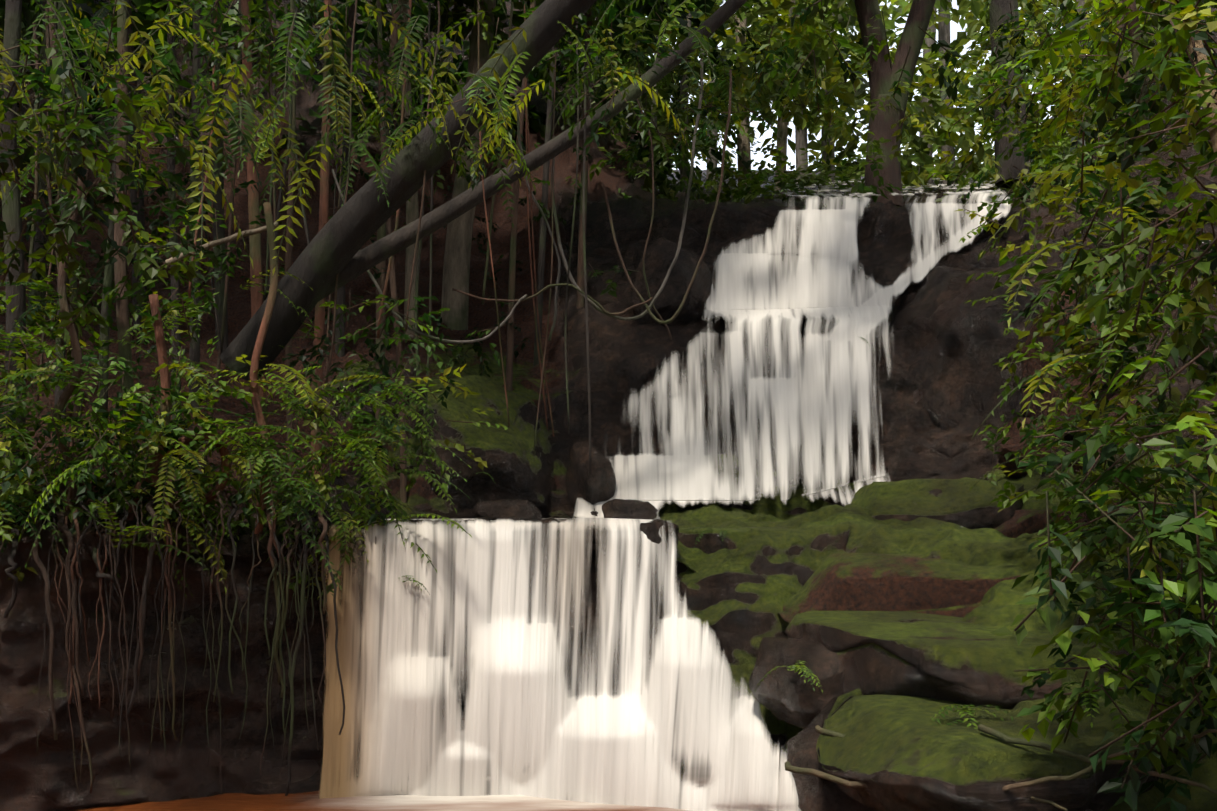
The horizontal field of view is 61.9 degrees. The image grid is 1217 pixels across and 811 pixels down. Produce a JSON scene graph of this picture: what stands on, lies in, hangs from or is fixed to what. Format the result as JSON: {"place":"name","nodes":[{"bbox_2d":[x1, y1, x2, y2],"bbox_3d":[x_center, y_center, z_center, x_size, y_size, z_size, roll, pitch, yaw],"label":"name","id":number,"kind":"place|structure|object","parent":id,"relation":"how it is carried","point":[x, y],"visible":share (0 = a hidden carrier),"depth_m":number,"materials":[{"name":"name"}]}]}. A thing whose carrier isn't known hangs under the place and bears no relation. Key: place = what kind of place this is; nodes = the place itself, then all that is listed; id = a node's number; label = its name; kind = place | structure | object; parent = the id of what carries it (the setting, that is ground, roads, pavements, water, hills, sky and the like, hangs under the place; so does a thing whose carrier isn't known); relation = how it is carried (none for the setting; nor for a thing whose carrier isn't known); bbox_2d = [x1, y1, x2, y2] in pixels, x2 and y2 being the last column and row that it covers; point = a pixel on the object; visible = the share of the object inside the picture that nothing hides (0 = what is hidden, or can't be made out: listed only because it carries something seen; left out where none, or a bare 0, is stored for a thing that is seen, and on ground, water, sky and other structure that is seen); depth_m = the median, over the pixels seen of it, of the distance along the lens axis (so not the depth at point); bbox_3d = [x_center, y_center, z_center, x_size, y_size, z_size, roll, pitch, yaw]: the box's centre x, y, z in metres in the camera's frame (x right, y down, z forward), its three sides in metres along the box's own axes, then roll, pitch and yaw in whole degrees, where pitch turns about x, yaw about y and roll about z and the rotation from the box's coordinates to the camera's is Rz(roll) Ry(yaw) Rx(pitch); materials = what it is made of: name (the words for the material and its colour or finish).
{"place":"outdoors","nodes":[
{"label":"outdoors","id":0,"kind":"place"},
{"bbox_2d":[55,782,689,810],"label":"pool water","id":1,"kind":"structure","parent":0,"point":[309,801],"depth_m":7.09,"materials":[{"name":"liquid"}]},
{"bbox_2d":[0,0,819,274],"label":"tree foliage","id":2,"kind":"object","parent":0,"point":[204,119],"visible":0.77,"depth_m":7.52,"materials":[{"name":"green plant"}]},
{"bbox_2d":[0,0,1216,810],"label":"cliff","id":3,"kind":"structure","parent":0,"point":[746,590],"depth_m":10.55,"materials":[{"name":"brown stone"}]},
{"bbox_2d":[0,0,636,603],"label":"foliage bushes","id":4,"kind":"object","parent":3,"relation":"on","point":[54,72],"visible":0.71,"depth_m":7.37,"materials":[{"name":"green plant"}]},
{"bbox_2d":[341,519,368,545],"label":"lip rock","id":5,"kind":"object","parent":3,"relation":"on","point":[362,531],"depth_m":7.85,"materials":[{"name":"brown stone"}]},
{"bbox_2d":[309,359,419,421],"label":"slope rock","id":6,"kind":"object","parent":3,"relation":"on","point":[365,408],"visible":0.15,"depth_m":11.78,"materials":[{"name":"stone"}]},
{"bbox_2d":[406,519,423,524],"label":"lip rock","id":7,"kind":"object","parent":3,"relation":"on","point":[415,522],"depth_m":8.03,"materials":[{"name":"grey stone"}]},
{"bbox_2d":[0,0,862,189],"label":"tree crowns","id":8,"kind":"object","parent":3,"relation":"on","point":[143,7],"visible":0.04,"depth_m":21.14,"materials":[{"name":"green plant"}]},
{"bbox_2d":[386,375,556,508],"bbox_3d":[-1.718,0.507,11.938,2.236,1.781,1.967,0,-6,-1],"label":"slope rock","id":9,"kind":"object","parent":3,"relation":"on","point":[519,467],"visible":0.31,"depth_m":11.22,"materials":[{"name":"green stone"}]},
{"bbox_2d":[459,517,489,522],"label":"lip rock","id":10,"kind":"object","parent":3,"relation":"on","point":[486,519],"depth_m":8.10,"materials":[{"name":"grey stone"}]},
{"bbox_2d":[473,499,541,520],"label":"lip rock","id":11,"kind":"object","parent":3,"relation":"on","point":[514,509],"visible":0.75,"depth_m":9.44,"materials":[{"name":"brown stone"}]},
{"bbox_2d":[531,518,560,551],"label":"lip rock","id":12,"kind":"object","parent":3,"relation":"on","point":[545,522],"visible":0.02,"depth_m":8.08,"materials":[{"name":"grey stone"}]},
{"bbox_2d":[565,439,615,510],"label":"pointed rock","id":13,"kind":"object","parent":3,"relation":"on","point":[598,484],"visible":0.73,"depth_m":11.70,"materials":[{"name":"stone"}]},
{"bbox_2d":[584,524,620,544],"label":"lip rock","id":14,"kind":"object","parent":3,"relation":"on","point":[595,534],"depth_m":8.13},
{"bbox_2d":[0,0,1216,810],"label":"tree trunk vines","id":15,"kind":"object","parent":3,"relation":"on","point":[332,258],"visible":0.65,"depth_m":9.18,"materials":[{"name":"brown plant"}]},
{"bbox_2d":[0,0,1216,788],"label":"leaves","id":16,"kind":"object","parent":3,"relation":"on","point":[1102,374],"visible":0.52,"depth_m":6.77,"materials":[{"name":"green plant"}]},
{"bbox_2d":[602,499,657,519],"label":"lip rock","id":17,"kind":"object","parent":3,"relation":"on","point":[626,509],"visible":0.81,"depth_m":9.49,"materials":[{"name":"brown stone"}]},
{"bbox_2d":[602,343,670,401],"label":"rock","id":18,"kind":"object","parent":3,"relation":"on","point":[626,371],"visible":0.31,"depth_m":13.16,"materials":[{"name":"black stone"}]},
{"bbox_2d":[638,519,678,553],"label":"lip rock","id":19,"kind":"object","parent":3,"relation":"on","point":[652,529],"visible":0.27,"depth_m":8.12,"materials":[{"name":"brown stone"}]},
{"bbox_2d":[319,177,1010,810],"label":"waterfalls","id":20,"kind":"object","parent":3,"relation":"on","point":[533,727],"visible":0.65,"depth_m":7.70,"materials":[{"name":"white liquid"}]},
{"bbox_2d":[630,238,711,324],"bbox_3d":[0.905,-1.611,14.839,1.197,1.531,1.163,0,-6,-1],"label":"rock","id":21,"kind":"object","parent":3,"relation":"on","point":[659,256],"visible":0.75,"depth_m":14.41,"materials":[{"name":"black stone"}]},
{"bbox_2d":[678,527,792,553],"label":"ledge rock","id":22,"kind":"object","parent":3,"relation":"on","point":[710,542],"visible":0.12,"depth_m":8.67,"materials":[{"name":"green stone"}]},
{"bbox_2d":[402,337,1130,756],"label":"small ferns","id":23,"kind":"object","parent":3,"relation":"on","point":[806,675],"visible":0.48,"depth_m":5.08,"materials":[{"name":"green plant"}]},
{"bbox_2d":[331,0,1216,810],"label":"bank foliage","id":24,"kind":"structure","parent":3,"relation":"on","point":[1189,624],"depth_m":4.67,"materials":[{"name":"green plant"}]},
{"bbox_2d":[749,637,844,728],"bbox_3d":[1.521,1.861,6.908,1.098,0.625,1.551,0,-6,-1],"label":"rock","id":25,"kind":"object","parent":3,"relation":"on","point":[786,695],"visible":0.5,"depth_m":6.54,"materials":[{"name":"grey stone"}]},
{"bbox_2d":[509,0,1211,208],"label":"forest foliage","id":26,"kind":"object","parent":3,"relation":"on","point":[768,12],"visible":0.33,"depth_m":22.45,"materials":[{"name":"green plant"}]},
{"bbox_2d":[870,200,896,242],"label":"island rock","id":27,"kind":"object","parent":3,"relation":"on","point":[880,226],"visible":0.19,"depth_m":15.05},
{"bbox_2d":[778,552,1023,622],"bbox_3d":[2.611,1.467,8.144,2.730,0.611,2.399,4,-7,-31],"label":"ledge rock","id":28,"kind":"object","parent":3,"relation":"on","point":[853,581],"visible":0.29,"depth_m":7.31,"materials":[{"name":"brown stone"}]},
{"bbox_2d":[851,477,1024,528],"bbox_3d":[3.080,1.101,9.708,1.737,0.829,1.504,-2,-6,20],"label":"mossy boulder","id":29,"kind":"object","parent":3,"relation":"on","point":[958,502],"visible":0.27,"depth_m":9.21,"materials":[{"name":"green stone"}]},
{"bbox_2d":[785,611,1135,708],"bbox_3d":[2.542,1.649,6.528,2.273,0.534,2.305,2,-6,-21],"label":"ledge rock","id":30,"kind":"object","parent":3,"relation":"on","point":[949,658],"visible":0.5,"depth_m":5.70,"materials":[{"name":"green stone"}]},
{"bbox_2d":[891,266,1049,429],"bbox_3d":[4.684,-0.220,12.773,2.430,3.248,2.311,0,-6,-1],"label":"rock","id":31,"kind":"object","parent":3,"relation":"on","point":[964,346],"visible":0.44,"depth_m":11.97,"materials":[{"name":"brown stone"}]},
{"bbox_2d":[787,688,1185,810],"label":"ledge rock","id":32,"kind":"object","parent":3,"relation":"on","point":[897,752],"depth_m":4.78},
{"bbox_2d":[997,417,1058,478],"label":"tan rock","id":33,"kind":"object","parent":3,"relation":"on","point":[1011,445],"visible":0.33,"depth_m":10.32,"materials":[{"name":"brown stone"}]},
{"bbox_2d":[994,509,1106,537],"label":"ledge rock","id":34,"kind":"object","parent":3,"relation":"on","point":[1023,521],"visible":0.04,"depth_m":8.53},
{"bbox_2d":[1021,298,1124,443],"bbox_3d":[5.089,-0.331,11.055,1.098,1.727,1.511,-3,-7,28],"label":"brown rock","id":35,"kind":"object","parent":3,"relation":"on","point":[1031,365],"visible":0.19,"depth_m":10.68,"materials":[{"name":"brown stone"}]},
{"bbox_2d":[1047,440,1100,475],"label":"tan rock","id":36,"kind":"object","parent":3,"relation":"on","point":[1076,467],"visible":0.06,"depth_m":9.74,"materials":[{"name":"stone"}]},
{"bbox_2d":[645,0,1099,170],"label":"sky","id":37,"kind":"structure","parent":0,"point":[954,27],"materials":[{"name":"white"}]}
]}

